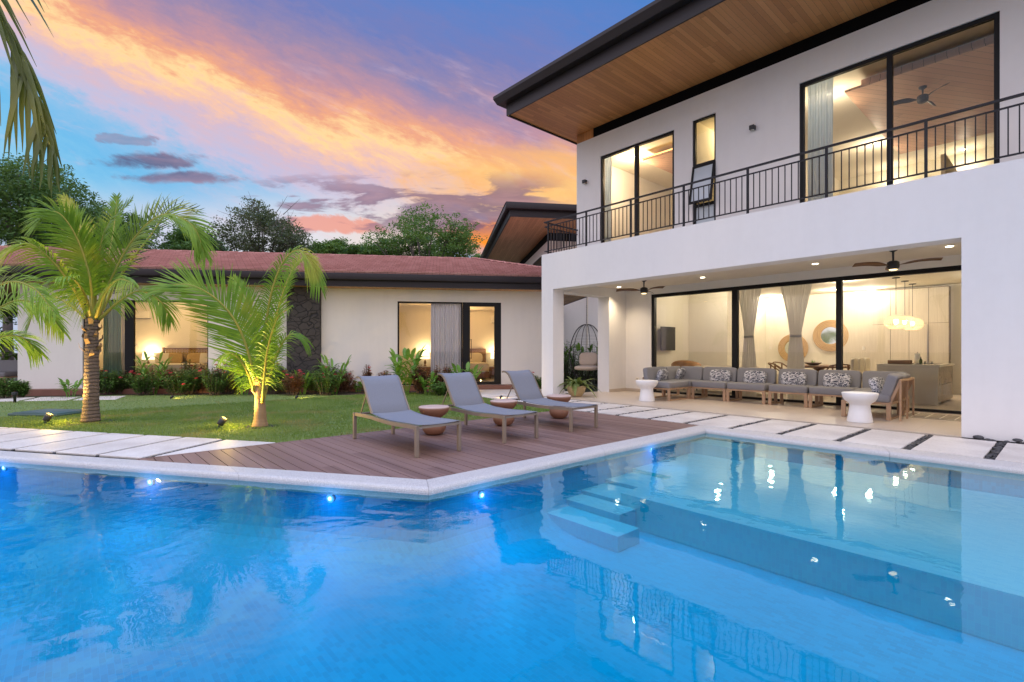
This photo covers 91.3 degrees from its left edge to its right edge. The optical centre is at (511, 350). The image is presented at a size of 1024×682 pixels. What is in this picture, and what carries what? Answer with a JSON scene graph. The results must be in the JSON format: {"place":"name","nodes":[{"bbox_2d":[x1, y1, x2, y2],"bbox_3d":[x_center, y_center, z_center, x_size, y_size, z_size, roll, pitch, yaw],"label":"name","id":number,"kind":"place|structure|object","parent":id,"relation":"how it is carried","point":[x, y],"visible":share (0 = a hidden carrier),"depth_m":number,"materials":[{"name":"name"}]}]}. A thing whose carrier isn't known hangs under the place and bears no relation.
{"place":"outdoors","nodes":[
{"label":"outdoors","id":0,"kind":"place"},
{"bbox_2d":[0,265,71,368],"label":"palm tree","id":1,"kind":"object","parent":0,"point":[51,312],"visible":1,"depth_m":8.42,"materials":[{"name":"green plant"}]},
{"bbox_2d":[0,392,549,442],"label":"lawn","id":2,"kind":"structure","parent":0,"point":[157,399],"depth_m":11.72,"materials":[{"name":"plant"}]},
{"bbox_2d":[8,409,81,416],"bbox_3d":[-9.827,1.327,10.691,1.200,0.065,0.800,0,0,8],"label":"utility lid","id":3,"kind":"object","parent":2,"relation":"on","point":[54,412],"visible":0.8,"depth_m":10.43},
{"bbox_2d":[0,192,219,421],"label":"palm tree","id":4,"kind":"object","parent":2,"relation":"on","point":[93,274],"visible":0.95,"depth_m":9.42,"materials":[{"name":"green plant"}]},
{"bbox_2d":[125,369,157,395],"bbox_3d":[-11.229,0.961,15.265,0.992,0.829,0.887,0,0,31],"label":"ixora shrub","id":5,"kind":"object","parent":2,"relation":"on","point":[146,384],"visible":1,"depth_m":15.16,"materials":[{"name":"green plant"}]},
{"bbox_2d":[160,371,194,394],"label":"ixora shrub","id":6,"kind":"object","parent":2,"relation":"on","point":[174,388],"visible":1,"depth_m":15.12,"materials":[{"name":"green plant"}]},
{"bbox_2d":[198,365,230,395],"bbox_3d":[-9.019,0.901,15.186,0.936,0.948,1.037,0,0,-42],"label":"ixora shrub","id":7,"kind":"object","parent":2,"relation":"on","point":[216,387],"visible":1,"depth_m":15.14,"materials":[{"name":"green plant"}]},
{"bbox_2d":[138,245,328,426],"bbox_3d":[-4.718,-0.259,8.957,3.004,3.228,1.765,0,0,-1],"label":"palm tree","id":8,"kind":"object","parent":2,"relation":"on","point":[257,350],"visible":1,"depth_m":8.74,"materials":[{"name":"green plant"}]},
{"bbox_2d":[276,369,304,394],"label":"ixora shrub","id":9,"kind":"object","parent":2,"relation":"on","point":[295,384],"visible":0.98,"depth_m":15.12,"materials":[{"name":"green plant"}]},
{"bbox_2d":[311,367,341,394],"bbox_3d":[-5.657,0.937,15.268,0.999,0.876,0.870,0,0,4],"label":"ixora shrub","id":10,"kind":"object","parent":2,"relation":"on","point":[327,386],"visible":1,"depth_m":15.12,"materials":[{"name":"green plant"}]},
{"bbox_2d":[385,345,427,393],"bbox_3d":[-3.314,0.586,15.648,1.263,1.576,1.366,0,0,-42],"label":"ginger plant","id":11,"kind":"object","parent":2,"relation":"on","point":[398,368],"visible":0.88,"depth_m":15.46,"materials":[{"name":"green plant"}]},
{"bbox_2d":[0,0,653,352],"label":"sky","id":12,"kind":"structure","parent":0,"point":[355,113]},
{"bbox_2d":[0,353,1014,459],"bbox_3d":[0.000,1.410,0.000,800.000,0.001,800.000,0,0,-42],"label":"ground","id":13,"kind":"structure","parent":0,"point":[593,388],"depth_m":15.29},
{"bbox_2d":[0,397,34,401],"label":"stone slab","id":14,"kind":"structure","parent":13,"relation":"on","point":[11,399],"depth_m":13.96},
{"bbox_2d":[0,377,20,398],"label":"ixora shrub","id":15,"kind":"object","parent":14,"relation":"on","point":[10,387],"visible":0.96,"depth_m":14.09,"materials":[{"name":"green plant"}]},
{"bbox_2d":[0,0,62,197],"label":"palm tree","id":16,"kind":"object","parent":13,"relation":"on","point":[25,86],"visible":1,"depth_m":2.65,"materials":[{"name":"green plant"}]},
{"bbox_2d":[0,429,72,442],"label":"stone slab","id":17,"kind":"structure","parent":13,"relation":"on","point":[23,435],"depth_m":8.03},
{"bbox_2d":[0,431,107,450],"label":"stone slab","id":18,"kind":"structure","parent":13,"relation":"on","point":[16,444],"depth_m":7.58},
{"bbox_2d":[0,152,119,359],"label":"broadleaf tree","id":19,"kind":"object","parent":13,"relation":"on","point":[18,191],"visible":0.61,"depth_m":24.68,"materials":[{"name":"green plant"}]},
{"bbox_2d":[15,433,143,452],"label":"stone slab","id":20,"kind":"structure","parent":13,"relation":"on","point":[71,444],"depth_m":7.25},
{"bbox_2d":[56,435,181,456],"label":"stone slab","id":21,"kind":"structure","parent":13,"relation":"on","point":[106,447],"depth_m":7.10,"materials":[{"name":"stone"}]},
{"bbox_2d":[82,201,163,248],"bbox_3d":[-26.798,-4.124,33.991,6.318,11.102,8.133,0,0,-42],"label":"broadleaf tree","id":22,"kind":"object","parent":13,"relation":"on","point":[128,218],"visible":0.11,"depth_m":33.39,"materials":[{"name":"green plant"}]},
{"bbox_2d":[99,437,221,458],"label":"stone slab","id":23,"kind":"structure","parent":13,"relation":"on","point":[150,450],"depth_m":6.88,"materials":[{"name":"stone"}]},
{"bbox_2d":[153,223,229,250],"bbox_3d":[-22.921,-3.850,36.190,5.439,10.555,5.761,0,0,20],"label":"broadleaf tree","id":24,"kind":"object","parent":13,"relation":"on","point":[176,239],"visible":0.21,"depth_m":34.84,"materials":[{"name":"green plant"}]},
{"bbox_2d":[155,440,274,456],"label":"stone slab","id":25,"kind":"structure","parent":13,"relation":"on","point":[224,444],"depth_m":7.10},
{"bbox_2d":[207,194,314,252],"bbox_3d":[-17.452,-4.638,35.653,6.863,12.128,8.484,0,0,-6],"label":"broadleaf tree","id":26,"kind":"object","parent":13,"relation":"on","point":[283,239],"visible":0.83,"depth_m":34.05,"materials":[{"name":"green plant"}]},
{"bbox_2d":[100,391,432,394],"bbox_3d":[-7.769,1.370,15.720,12.823,0.001,1.666,0,0,-8],"label":"planting bed","id":27,"kind":"object","parent":13,"relation":"on","point":[349,393],"visible":0.31,"depth_m":15.53,"materials":[{"name":"soil"}]},
{"bbox_2d":[99,369,122,394],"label":"ixora shrub","id":28,"kind":"object","parent":27,"relation":"on","point":[110,386],"visible":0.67,"depth_m":15.20,"materials":[{"name":"green plant"}]},
{"bbox_2d":[101,370,134,394],"bbox_3d":[-12.321,0.974,15.651,0.881,0.802,0.988,0,0,-2],"label":"ixora shrub","id":29,"kind":"object","parent":27,"relation":"on","point":[121,387],"visible":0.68,"depth_m":15.62,"materials":[{"name":"green plant"}]},
{"bbox_2d":[134,351,173,393],"bbox_3d":[-11.283,0.692,15.647,1.272,1.364,1.094,0,0,13],"label":"ginger plant","id":30,"kind":"object","parent":27,"relation":"on","point":[144,370],"visible":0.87,"depth_m":15.62,"materials":[{"name":"green plant"}]},
{"bbox_2d":[176,367,205,393],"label":"ixora shrub","id":31,"kind":"object","parent":27,"relation":"on","point":[195,386],"visible":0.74,"depth_m":15.56,"materials":[{"name":"green plant"}]},
{"bbox_2d":[313,354,350,393],"bbox_3d":[-5.581,0.737,15.652,1.187,1.274,1.130,0,0,-42],"label":"ginger plant","id":32,"kind":"object","parent":27,"relation":"on","point":[325,360],"visible":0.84,"depth_m":15.59,"materials":[{"name":"green plant"}]},
{"bbox_2d":[0,246,585,395],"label":"bedroom wing","id":33,"kind":"structure","parent":13,"relation":"on","point":[371,310],"depth_m":17.05,"materials":[{"name":"paint"}]},
{"bbox_2d":[0,360,17,382],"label":"sofa module","id":34,"kind":"object","parent":33,"relation":"on","point":[8,368],"visible":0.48,"depth_m":17.11,"materials":[{"name":"fabric"}]},
{"bbox_2d":[103,302,121,385],"bbox_3d":[-12.978,-0.301,16.234,0.542,2.982,0.108,0,0,-8],"label":"curtain","id":35,"kind":"object","parent":33,"relation":"hanging from","point":[112,346],"visible":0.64,"depth_m":16.22,"materials":[{"name":"fabric"}]},
{"bbox_2d":[84,300,207,387],"bbox_3d":[-11.788,-0.210,16.205,3.707,2.820,0.094,0,0,-8],"label":"window","id":36,"kind":"structure","parent":33,"relation":"in","point":[129,322],"depth_m":16.09,"materials":[{"name":"black metal"}]},
{"bbox_2d":[135,347,206,375],"bbox_3d":[-12.802,0.540,19.019,2.210,1.323,2.165,0,0,-8],"label":"bed","id":37,"kind":"object","parent":33,"relation":"on","point":[194,356],"visible":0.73,"depth_m":19.66,"materials":[{"name":"fabric"}]},
{"bbox_2d":[431,304,460,380],"bbox_3d":[-2.314,-0.301,17.689,1.101,2.982,0.106,0,0,-8],"label":"curtain","id":38,"kind":"object","parent":33,"relation":"hanging from","point":[445,333],"visible":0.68,"depth_m":17.69,"materials":[{"name":"fabric"}]},
{"bbox_2d":[462,349,488,377],"bbox_3d":[-1.941,0.560,20.524,1.920,1.280,2.130,0,0,-8],"label":"bed","id":39,"kind":"object","parent":33,"relation":"on","point":[479,357],"visible":0.29,"depth_m":20.44,"materials":[{"name":"fabric"}]},
{"bbox_2d":[463,302,500,383],"bbox_3d":[-1.063,-0.245,17.653,1.358,2.890,0.160,0,0,-8],"label":"door","id":40,"kind":"structure","parent":33,"relation":"in","point":[466,305],"depth_m":17.68,"materials":[{"name":"black metal"}]},
{"bbox_2d":[569,306,597,380],"bbox_3d":[2.634,-0.511,17.448,1.223,3.158,0.927,0,0,20],"label":"hanging chair","id":41,"kind":"object","parent":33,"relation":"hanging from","point":[588,361],"visible":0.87,"depth_m":17.50,"materials":[{"name":"wicker"}]},
{"bbox_2d":[299,236,358,254],"bbox_3d":[-13.829,-3.653,37.996,4.824,10.159,4.318,0,0,20],"label":"broadleaf tree","id":42,"kind":"object","parent":13,"relation":"on","point":[337,246],"visible":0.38,"depth_m":36.90,"materials":[{"name":"green plant"}]},
{"bbox_2d":[345,241,385,254],"bbox_3d":[-11.830,-3.661,39.971,3.810,10.172,4.268,0,0,-42],"label":"broadleaf tree","id":43,"kind":"object","parent":13,"relation":"on","point":[356,249],"visible":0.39,"depth_m":38.76,"materials":[{"name":"green plant"}]},
{"bbox_2d":[360,201,487,257],"bbox_3d":[-7.004,-4.707,38.145,8.887,12.264,10.244,0,0,-42],"label":"broadleaf tree","id":44,"kind":"object","parent":13,"relation":"on","point":[449,246],"visible":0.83,"depth_m":36.53,"materials":[{"name":"green plant"}]},
{"bbox_2d":[0,425,1023,502],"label":"pool coping","id":45,"kind":"object","parent":13,"relation":"on","point":[424,490],"visible":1,"depth_m":5.88,"materials":[{"name":"stone"}]},
{"bbox_2d":[11,401,1023,459],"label":"pebbles","id":46,"kind":"object","parent":13,"relation":"on","point":[998,448],"visible":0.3,"depth_m":7.52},
{"bbox_2d":[480,201,597,375],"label":"house","id":47,"kind":"structure","parent":13,"relation":"on","point":[518,233],"depth_m":26.33,"materials":[{"name":"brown wood"}]},
{"bbox_2d":[590,406,657,414],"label":"stone slab","id":48,"kind":"structure","parent":13,"relation":"on","point":[622,410],"depth_m":11.23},
{"bbox_2d":[619,409,688,418],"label":"stone slab","id":49,"kind":"structure","parent":13,"relation":"on","point":[654,413],"depth_m":10.70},
{"bbox_2d":[651,412,723,422],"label":"stone slab","id":50,"kind":"structure","parent":13,"relation":"on","point":[688,417],"depth_m":10.06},
{"bbox_2d":[688,415,765,427],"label":"stone slab","id":51,"kind":"structure","parent":13,"relation":"on","point":[729,421],"depth_m":9.49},
{"bbox_2d":[493,0,1023,441],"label":"house","id":52,"kind":"structure","parent":13,"relation":"on","point":[676,98],"depth_m":11.42,"materials":[{"name":"white paint"}]},
{"bbox_2d":[605,157,611,241],"bbox_3d":[2.916,-4.365,15.398,0.094,3.170,0.360,0,0,-42],"label":"curtain","id":53,"kind":"object","parent":52,"relation":"hanging from","point":[608,172],"visible":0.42,"depth_m":15.32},
{"bbox_2d":[601,130,673,242],"bbox_3d":[3.506,-4.285,14.092,0.094,3.030,2.430,0,0,-42],"label":"window","id":54,"kind":"structure","parent":52,"relation":"in","point":[636,146],"depth_m":14.06,"materials":[{"name":"black metal"}]},
{"bbox_2d":[660,326,674,349],"bbox_3d":[5.259,-0.400,17.005,0.880,0.800,0.140,0,0,-42],"label":"television","id":55,"kind":"object","parent":52,"relation":"attached to","point":[667,338],"visible":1,"depth_m":16.91,"materials":[{"name":"black glass"}]},
{"bbox_2d":[689,113,715,223],"bbox_3d":[4.757,-4.310,12.476,0.324,3.080,0.610,0,0,-42],"label":"window","id":56,"kind":"structure","parent":52,"relation":"in","point":[707,169],"depth_m":12.50,"materials":[{"name":"black metal"}]},
{"bbox_2d":[739,288,760,396],"bbox_3d":[6.618,-0.315,13.967,0.098,3.230,0.749,0,0,-42],"label":"curtain","id":57,"kind":"object","parent":52,"relation":"hanging from","point":[749,300],"visible":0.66,"depth_m":13.96,"materials":[{"name":"fabric"}]},
{"bbox_2d":[778,334,807,360],"bbox_3d":[10.333,-0.084,18.399,0.044,1.036,1.036,0,0,-42],"label":"round mirror","id":58,"kind":"object","parent":52,"relation":"attached to","point":[783,344],"visible":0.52,"depth_m":18.57,"materials":[{"name":"beige wicker"}]},
{"bbox_2d":[780,284,811,399],"bbox_3d":[7.415,-0.315,13.069,0.106,3.230,0.888,0,0,-42],"label":"curtain","id":59,"kind":"object","parent":52,"relation":"hanging from","point":[795,298],"visible":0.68,"depth_m":13.06,"materials":[{"name":"fabric"}]},
{"bbox_2d":[652,265,960,413],"bbox_3d":[8.547,-0.215,11.446,0.124,3.130,12.180,0,0,-42],"label":"sliding door","id":60,"kind":"structure","parent":52,"relation":"in","point":[839,280],"depth_m":12.72,"materials":[{"name":"black metal"}]},
{"bbox_2d":[808,78,832,200],"bbox_3d":[6.793,-4.365,11.027,0.094,3.170,0.501,0,0,-42],"label":"curtain","id":61,"kind":"object","parent":52,"relation":"hanging from","point":[820,114],"visible":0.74,"depth_m":11.02,"materials":[{"name":"fabric"}]},
{"bbox_2d":[813,320,848,350],"bbox_3d":[11.137,-0.518,17.492,0.047,1.112,1.112,0,0,-42],"label":"round mirror","id":62,"kind":"object","parent":52,"relation":"attached to","point":[824,335],"visible":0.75,"depth_m":17.56,"materials":[{"name":"beige wicker"}]},
{"bbox_2d":[884,277,908,328],"bbox_3d":[10.547,-1.295,13.734,0.551,1.410,0.551,0,0,-42],"label":"pendant lamp","id":63,"kind":"object","parent":52,"relation":"hanging from","point":[895,322],"visible":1,"depth_m":13.66,"materials":[{"name":"beige"}]},
{"bbox_2d":[843,286,950,370],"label":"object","id":64,"kind":"object","parent":52,"relation":"on","point":[866,315],"visible":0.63,"depth_m":15.81,"materials":[{"name":"beige paint"}]},
{"bbox_2d":[852,250,942,271],"bbox_3d":[7.655,-1.790,9.843,1.363,0.420,1.325,0,0,-42],"label":"ceiling fan","id":65,"kind":"object","parent":52,"relation":"hanging from","point":[892,265],"visible":0.88,"depth_m":9.83,"materials":[{"name":"brown"}]},
{"bbox_2d":[800,11,999,202],"bbox_3d":[7.348,-4.290,9.761,0.094,3.040,3.130,0,0,-42],"label":"window","id":66,"kind":"structure","parent":52,"relation":"in","point":[889,55],"depth_m":9.69,"materials":[{"name":"black metal"}]},
{"bbox_2d":[893,82,949,105],"bbox_3d":[9.083,-5.630,11.109,1.049,0.340,1.099,0,0,-42],"label":"ceiling fan","id":67,"kind":"object","parent":52,"relation":"hanging from","point":[922,98],"visible":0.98,"depth_m":11.01},
{"bbox_2d":[733,420,810,433],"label":"stone slab","id":68,"kind":"structure","parent":13,"relation":"on","point":[774,426],"depth_m":8.87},
{"bbox_2d":[782,424,863,440],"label":"stone slab","id":69,"kind":"structure","parent":13,"relation":"on","point":[827,432],"depth_m":8.22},
{"bbox_2d":[841,429,924,448],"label":"stone slab","id":70,"kind":"structure","parent":13,"relation":"on","point":[893,439],"depth_m":7.66,"materials":[{"name":"stone"}]},
{"bbox_2d":[911,436,996,457],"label":"stone slab","id":71,"kind":"structure","parent":13,"relation":"on","point":[960,446],"depth_m":7.02,"materials":[{"name":"stone"}]},
{"bbox_2d":[995,443,1023,462],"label":"stone slab","id":72,"kind":"structure","parent":13,"relation":"on","point":[1011,452],"depth_m":6.55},
{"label":"deck underlay","id":73,"kind":"structure","parent":13,"relation":"on","visible":0},
{"bbox_2d":[140,410,697,479],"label":"deck","id":74,"kind":"structure","parent":73,"relation":"on","point":[387,453],"depth_m":6.88,"materials":[{"name":"wood"}]},
{"bbox_2d":[353,375,460,457],"bbox_3d":[-1.554,0.867,7.176,0.695,0.961,1.881,0,0,-42],"label":"sun lounger","id":75,"kind":"object","parent":74,"relation":"on","point":[385,396],"visible":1,"depth_m":7.42,"materials":[{"name":"fabric"}]},
{"bbox_2d":[418,405,448,434],"bbox_3d":[-1.255,1.123,8.044,0.494,0.449,0.494,0,0,-42],"label":"side table","id":76,"kind":"object","parent":74,"relation":"on","point":[439,411],"visible":0.72,"depth_m":7.88,"materials":[{"name":"wood"}]},
{"bbox_2d":[437,372,537,442],"bbox_3d":[-0.469,0.867,8.153,0.695,0.961,1.881,0,0,-42],"label":"sun lounger","id":77,"kind":"object","parent":74,"relation":"on","point":[463,390],"visible":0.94,"depth_m":8.38,"materials":[{"name":"fabric"}]},
{"bbox_2d":[490,399,516,425],"bbox_3d":[-0.149,1.123,8.998,0.494,0.449,0.494,0,0,-42],"label":"side table","id":78,"kind":"object","parent":74,"relation":"on","point":[507,403],"visible":0.56,"depth_m":8.84,"materials":[{"name":"ceramic"}]},
{"bbox_2d":[502,370,597,431],"bbox_3d":[0.618,0.867,9.157,0.695,0.961,1.881,0,0,-42],"label":"sun lounger","id":79,"kind":"object","parent":74,"relation":"on","point":[525,386],"visible":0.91,"depth_m":9.36,"materials":[{"name":"fabric"}]},
{"bbox_2d":[547,394,570,418],"bbox_3d":[0.937,1.123,9.989,0.494,0.449,0.494,0,0,-42],"label":"side table","id":80,"kind":"object","parent":74,"relation":"on","point":[556,413],"visible":0.73,"depth_m":9.83,"materials":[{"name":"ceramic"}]},
{"bbox_2d":[0,530,1023,681],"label":"pool floor","id":81,"kind":"structure","parent":0,"point":[648,607],"depth_m":3.72,"materials":[{"name":"tile"}]},
{"bbox_2d":[0,499,579,593],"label":"pool cove","id":82,"kind":"object","parent":81,"relation":"on","point":[438,566],"visible":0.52,"depth_m":5.09,"materials":[{"name":"tile"}]},
{"bbox_2d":[548,514,638,551],"bbox_3d":[0.848,1.972,5.611,0.376,0.156,1.106,0,0,-42],"label":"pool step riser","id":83,"kind":"object","parent":81,"relation":"on","point":[609,541],"visible":0.57,"depth_m":5.28,"materials":[{"name":"tile"}]},
{"bbox_2d":[548,506,638,536],"bbox_3d":[0.846,1.892,5.609,0.379,0.004,1.108,0,0,-42],"label":"pool step","id":84,"kind":"object","parent":83,"relation":"on","point":[598,523],"visible":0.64,"depth_m":5.52,"materials":[{"name":"tile"}]},
{"bbox_2d":[566,499,635,526],"bbox_3d":[1.023,1.935,5.941,0.316,0.231,0.846,0,0,-42],"label":"pool step riser","id":85,"kind":"object","parent":81,"relation":"on","point":[628,518],"visible":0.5,"depth_m":5.70,"materials":[{"name":"tile"}]},
{"bbox_2d":[566,494,634,514],"bbox_3d":[1.022,1.817,5.939,0.319,0.004,0.848,0,0,-42],"label":"pool step","id":86,"kind":"object","parent":85,"relation":"on","point":[604,505],"visible":1,"depth_m":5.89,"materials":[{"name":"tile"}]},
{"bbox_2d":[581,490,620,503],"bbox_3d":[1.261,1.912,6.299,0.508,0.276,0.626,0,0,-42],"label":"pool step riser","id":87,"kind":"object","parent":81,"relation":"on","point":[601,497],"visible":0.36,"depth_m":6.11,"materials":[{"name":"tile"}]},
{"bbox_2d":[582,483,630,500],"bbox_3d":[1.260,1.772,6.297,0.511,0.004,0.628,0,0,-42],"label":"pool step","id":88,"kind":"object","parent":87,"relation":"on","point":[608,490],"visible":0.79,"depth_m":6.32,"materials":[{"name":"tile"}]},
{"bbox_2d":[606,480,637,488],"bbox_3d":[1.684,1.889,6.674,0.618,0.321,0.626,0,0,-42],"label":"pool step riser","id":89,"kind":"object","parent":81,"relation":"on","point":[620,484],"visible":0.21,"depth_m":6.50,"materials":[{"name":"tile"}]},
{"bbox_2d":[605,472,663,486],"bbox_3d":[1.683,1.727,6.672,0.621,0.004,0.628,0,0,-42],"label":"pool step","id":90,"kind":"object","parent":89,"relation":"on","point":[634,479],"visible":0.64,"depth_m":6.68,"materials":[{"name":"tile"}]},
{"bbox_2d":[621,453,1023,650],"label":"pool shelf","id":91,"kind":"object","parent":81,"relation":"on","point":[950,557],"visible":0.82,"depth_m":4.82,"materials":[{"name":"tile"}]},
{"bbox_2d":[690,438,753,460],"bbox_3d":[3.375,1.590,8.053,0.498,0.180,0.808,0,0,-42],"label":"pool bench","id":92,"kind":"object","parent":91,"relation":"on","point":[725,450],"visible":1,"depth_m":7.89,"materials":[{"name":"tile"}]},
{"bbox_2d":[0,445,1023,543],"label":"pool wall","id":93,"kind":"structure","parent":0,"point":[419,525],"depth_m":5.61,"materials":[{"name":"tile"}]},
{"bbox_2d":[0,438,1023,508],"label":"pool waterline","id":94,"kind":"object","parent":93,"relation":"attached to","point":[397,503],"visible":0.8,"depth_m":5.86,"materials":[{"name":"tile"}]},
{"bbox_2d":[544,391,964,437],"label":"patio floor","id":95,"kind":"structure","parent":0,"point":[822,415],"depth_m":10.98,"materials":[{"name":"tile"}]},
{"bbox_2d":[558,376,599,396],"bbox_3d":[1.993,1.065,14.583,1.421,0.597,1.175,0,0,-6],"label":"potted plant","id":96,"kind":"object","parent":95,"relation":"on","point":[575,388],"visible":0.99,"depth_m":14.43,"materials":[{"name":"green plant"}]},
{"bbox_2d":[636,380,657,401],"bbox_3d":[3.577,1.066,13.267,0.580,0.550,0.580,0,0,-42],"label":"drum table","id":97,"kind":"object","parent":95,"relation":"on","point":[646,390],"visible":1,"depth_m":13.10,"materials":[{"name":"white concrete"}]},
{"bbox_2d":[643,367,689,400],"bbox_3d":[4.250,0.901,13.833,1.040,0.879,0.860,0,0,-42],"label":"sofa module","id":98,"kind":"object","parent":95,"relation":"on","point":[649,373],"visible":0.69,"depth_m":13.71,"materials":[{"name":"fabric"}]},
{"bbox_2d":[665,366,703,398],"bbox_3d":[4.952,0.901,14.449,0.827,0.879,0.870,0,0,-42],"label":"sofa module","id":99,"kind":"object","parent":95,"relation":"on","point":[693,373],"visible":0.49,"depth_m":14.47,"materials":[{"name":"fabric"}]},
{"bbox_2d":[691,367,738,400],"bbox_3d":[5.578,0.901,13.758,0.807,0.879,0.966,0,0,-42],"label":"sofa module","id":100,"kind":"object","parent":95,"relation":"on","point":[706,383],"visible":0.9,"depth_m":13.64,"materials":[{"name":"fabric"}]},
{"bbox_2d":[726,368,776,403],"bbox_3d":[6.235,0.901,13.018,0.807,0.879,0.986,0,0,-42],"label":"sofa module","id":101,"kind":"object","parent":95,"relation":"on","point":[740,385],"visible":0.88,"depth_m":12.90,"materials":[{"name":"fabric"}]},
{"bbox_2d":[743,371,766,382],"bbox_3d":[6.348,0.705,13.067,0.160,0.350,0.570,20,-12,-37],"label":"throw pillow","id":102,"kind":"object","parent":101,"relation":"on","point":[755,376],"visible":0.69,"depth_m":12.99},
{"bbox_2d":[768,369,818,407],"bbox_3d":[6.899,0.901,12.270,0.807,0.879,0.886,0,0,-42],"label":"sofa module","id":103,"kind":"object","parent":95,"relation":"on","point":[812,380],"visible":0.81,"depth_m":12.16,"materials":[{"name":"fabric"}]},
{"bbox_2d":[781,372,806,384],"bbox_3d":[6.966,0.705,12.370,0.160,0.350,0.570,22,-15,-41],"label":"throw pillow","id":104,"kind":"object","parent":103,"relation":"on","point":[795,378],"visible":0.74,"depth_m":12.29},
{"bbox_2d":[808,370,861,407],"bbox_3d":[7.496,0.901,11.597,0.807,0.879,0.886,0,0,-42],"label":"sofa module","id":105,"kind":"object","parent":95,"relation":"on","point":[820,390],"visible":0.73,"depth_m":11.52,"materials":[{"name":"fabric"}]},
{"bbox_2d":[823,373,850,386],"bbox_3d":[7.583,0.705,11.674,0.160,0.350,0.570,20,-12,-36],"label":"throw pillow","id":106,"kind":"object","parent":105,"relation":"on","point":[837,379],"visible":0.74,"depth_m":11.60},
{"bbox_2d":[841,391,878,422],"bbox_3d":[6.533,1.066,9.392,0.580,0.550,0.580,0,0,-42],"label":"drum table","id":107,"kind":"object","parent":95,"relation":"on","point":[860,403],"visible":1,"depth_m":9.24,"materials":[{"name":"white concrete"}]},
{"bbox_2d":[841,372,913,420],"bbox_3d":[7.436,0.895,10.167,1.180,0.893,0.986,0,0,-42],"label":"sofa module","id":108,"kind":"object","parent":95,"relation":"on","point":[896,388],"visible":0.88,"depth_m":9.64,"materials":[{"name":"fabric"}]},
{"bbox_2d":[855,371,908,414],"bbox_3d":[8.080,0.901,10.938,0.807,0.879,0.846,0,0,-42],"label":"sofa module","id":109,"kind":"object","parent":95,"relation":"on","point":[867,376],"visible":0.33,"depth_m":11.19,"materials":[{"name":"fabric"}]},
{"bbox_2d":[903,412,960,420],"bbox_3d":[8.613,1.333,10.008,0.930,0.016,1.100,0,0,-42],"label":"rug","id":110,"kind":"object","parent":95,"relation":"on","point":[938,416],"visible":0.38,"depth_m":10.02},
{"bbox_2d":[877,361,954,404],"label":"kitchen island","id":111,"kind":"structure","parent":0,"point":[933,383],"depth_m":12.36,"materials":[{"name":"wood"}]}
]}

